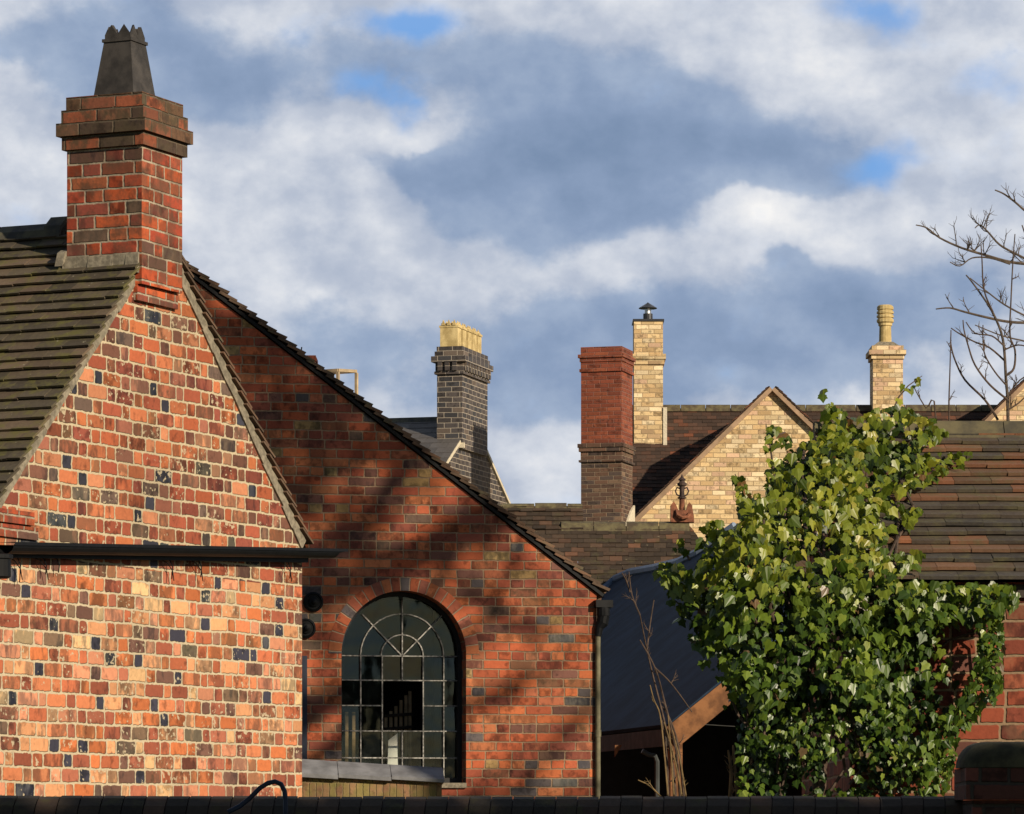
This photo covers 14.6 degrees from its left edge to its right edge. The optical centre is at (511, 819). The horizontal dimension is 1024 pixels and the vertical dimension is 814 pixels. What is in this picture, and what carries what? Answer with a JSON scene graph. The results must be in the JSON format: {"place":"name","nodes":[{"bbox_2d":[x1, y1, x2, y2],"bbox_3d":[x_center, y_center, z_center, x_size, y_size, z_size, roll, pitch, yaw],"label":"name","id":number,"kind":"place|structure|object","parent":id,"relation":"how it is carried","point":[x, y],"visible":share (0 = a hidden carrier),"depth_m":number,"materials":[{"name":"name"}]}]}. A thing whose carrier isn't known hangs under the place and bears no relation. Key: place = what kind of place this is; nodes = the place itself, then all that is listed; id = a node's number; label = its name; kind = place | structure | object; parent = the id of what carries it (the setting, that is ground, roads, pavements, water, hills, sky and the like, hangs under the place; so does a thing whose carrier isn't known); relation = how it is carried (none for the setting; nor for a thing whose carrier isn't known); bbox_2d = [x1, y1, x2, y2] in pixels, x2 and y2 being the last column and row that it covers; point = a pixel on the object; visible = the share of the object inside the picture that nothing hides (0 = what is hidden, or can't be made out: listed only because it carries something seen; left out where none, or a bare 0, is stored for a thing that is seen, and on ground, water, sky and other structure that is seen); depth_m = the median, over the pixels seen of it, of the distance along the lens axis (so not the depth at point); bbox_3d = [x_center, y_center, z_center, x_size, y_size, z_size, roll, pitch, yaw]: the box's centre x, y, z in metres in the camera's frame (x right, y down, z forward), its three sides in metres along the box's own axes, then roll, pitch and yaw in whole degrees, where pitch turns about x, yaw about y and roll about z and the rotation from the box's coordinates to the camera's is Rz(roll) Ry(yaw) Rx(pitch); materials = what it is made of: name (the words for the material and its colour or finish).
{"place":"outdoors","nodes":[
{"label":"outdoors","id":0,"kind":"place"},
{"bbox_2d":[0,24,347,796],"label":"brick house","id":1,"kind":"structure","parent":0,"point":[154,542],"depth_m":22.70,"materials":[{"name":"brick"}]},
{"bbox_2d":[302,759,443,798],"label":"wall","id":2,"kind":"structure","parent":0,"point":[322,778],"depth_m":31.07,"materials":[{"name":"stone"}]},
{"bbox_2d":[390,320,510,505],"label":"slate house","id":3,"kind":"structure","parent":0,"point":[454,433],"depth_m":62.27,"materials":[{"name":"grey brick"}]},
{"bbox_2d":[0,796,962,813],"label":"boundary wall","id":4,"kind":"structure","parent":0,"point":[469,805],"depth_m":14.04,"materials":[{"name":"brick"}]},
{"bbox_2d":[0,0,1023,505],"label":"sky","id":5,"kind":"structure","parent":0,"point":[362,177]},
{"bbox_2d":[497,346,697,621],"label":"tiled wing","id":6,"kind":"structure","parent":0,"point":[600,534],"depth_m":60.60,"materials":[{"name":"red brick"}]},
{"bbox_2d":[601,522,801,798],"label":"open shed","id":7,"kind":"structure","parent":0,"point":[631,723],"depth_m":39.44,"materials":[{"name":"grey"}]},
{"bbox_2d":[615,745,621,755],"bbox_3d":[0.982,-0.637,36.952,0.066,0.111,0.020,0,0,-10],"label":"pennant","id":8,"kind":"object","parent":7,"relation":"hanging from","point":[617,747],"visible":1,"depth_m":36.94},
{"bbox_2d":[632,302,1023,561],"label":"cream house","id":9,"kind":"structure","parent":0,"point":[708,452],"depth_m":70.08,"materials":[{"name":"brick"}]},
{"label":"ground","id":10,"kind":"structure","parent":0,"visible":0},
{"bbox_2d":[227,779,287,813],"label":"iron hoop","id":11,"kind":"object","parent":10,"relation":"on","point":[255,792],"visible":1,"depth_m":13.49,"materials":[{"name":"black metal"}]},
{"bbox_2d":[186,260,612,798],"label":"engine house","id":12,"kind":"structure","parent":10,"relation":"on","point":[461,608],"depth_m":33.13,"materials":[{"name":"red brick"}]},
{"bbox_2d":[306,355,317,363],"bbox_3d":[-1.807,-3.680,35.670,0.140,0.900,0.280,0,0,0],"label":"chimney stub","id":13,"kind":"object","parent":12,"relation":"on","point":[314,357],"visible":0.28,"depth_m":35.54,"materials":[{"name":"red brick"}]},
{"bbox_2d":[325,369,357,393],"bbox_3d":[-1.552,-3.573,35.109,0.364,0.753,0.184,0,0,30],"label":"timber frame","id":14,"kind":"object","parent":12,"relation":"on","point":[337,372],"visible":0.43,"depth_m":35.06,"materials":[{"name":"beige wood"}]},
{"bbox_2d":[345,712,354,761],"bbox_3d":[-1.365,-0.105,33.727,0.087,1.611,0.020,0,0,-12],"label":"slat panel","id":15,"kind":"object","parent":12,"relation":"in","point":[346,735],"visible":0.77,"depth_m":33.72,"materials":[{"name":"wood"}]},
{"bbox_2d":[387,733,397,764],"bbox_3d":[-1.017,-0.014,33.469,0.132,1.427,0.070,0,0,-12],"label":"white board","id":16,"kind":"object","parent":12,"relation":"in","point":[393,746],"visible":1,"depth_m":33.48,"materials":[{"name":"white"}]},
{"bbox_2d":[384,691,412,765],"bbox_3d":[-0.972,-0.200,34.105,0.244,1.801,0.045,0,0,-12],"label":"slatted rack","id":17,"kind":"object","parent":12,"relation":"in","point":[396,714],"visible":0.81,"depth_m":34.11,"materials":[{"name":"black wood"}]},
{"bbox_2d":[341,592,466,787],"bbox_3d":[-0.917,-1.079,33.112,1.046,1.627,0.290,0,0,-12],"label":"window","id":18,"kind":"structure","parent":12,"relation":"in","point":[456,782],"depth_m":33.24,"materials":[{"name":"grey metal"}]},
{"bbox_2d":[622,572,691,796],"bbox_3d":[0.817,-0.753,22.433,0.405,1.289,0.493,0,0,0],"label":"shrub","id":19,"kind":"object","parent":10,"relation":"on","point":[682,792],"visible":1,"depth_m":22.46,"materials":[{"name":"wood"}]},
{"bbox_2d":[724,745,751,797],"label":"dead stems","id":20,"kind":"object","parent":10,"relation":"on","point":[731,790],"visible":0.56,"depth_m":20.99,"materials":[{"name":"plant"}]},
{"bbox_2d":[652,376,1020,797],"bbox_3d":[1.412,-0.278,18.116,1.616,3.760,2.622,0,0,0],"label":"ivy","id":21,"kind":"object","parent":10,"relation":"on","point":[822,599],"visible":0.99,"depth_m":17.35,"materials":[{"name":"green plant"}]},
{"bbox_2d":[802,421,1023,796],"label":"brick garage","id":22,"kind":"structure","parent":10,"relation":"on","point":[969,526],"depth_m":17.91,"materials":[{"name":"tile"}]},
{"bbox_2d":[914,388,936,580],"bbox_3d":[2.045,-0.377,19.818,0.124,3.554,0.047,0,0,0],"label":"twig","id":23,"kind":"object","parent":22,"relation":"attached to","point":[918,391],"visible":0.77,"depth_m":19.80,"materials":[{"name":"red plant"}]},
{"bbox_2d":[948,330,953,581],"bbox_3d":[2.180,-0.513,19.799,0.040,3.826,0.028,0,0,34],"label":"twig","id":24,"kind":"object","parent":22,"relation":"attached to","point":[949,397],"visible":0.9,"depth_m":19.80,"materials":[{"name":"plant"}]},
{"bbox_2d":[916,186,1023,341],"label":"bare tree","id":25,"kind":"object","parent":10,"relation":"on","point":[987,256],"visible":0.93,"depth_m":24.05,"materials":[{"name":"brown plant"}]},
{"bbox_2d":[946,234,1023,420],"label":"sapling","id":26,"kind":"object","parent":10,"relation":"on","point":[1003,358],"visible":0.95,"depth_m":22.00,"materials":[{"name":"grey plant"}]},
{"bbox_2d":[954,742,1023,813],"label":"wall pier","id":27,"kind":"structure","parent":10,"relation":"on","point":[988,777],"depth_m":13.71,"materials":[{"name":"brick"}]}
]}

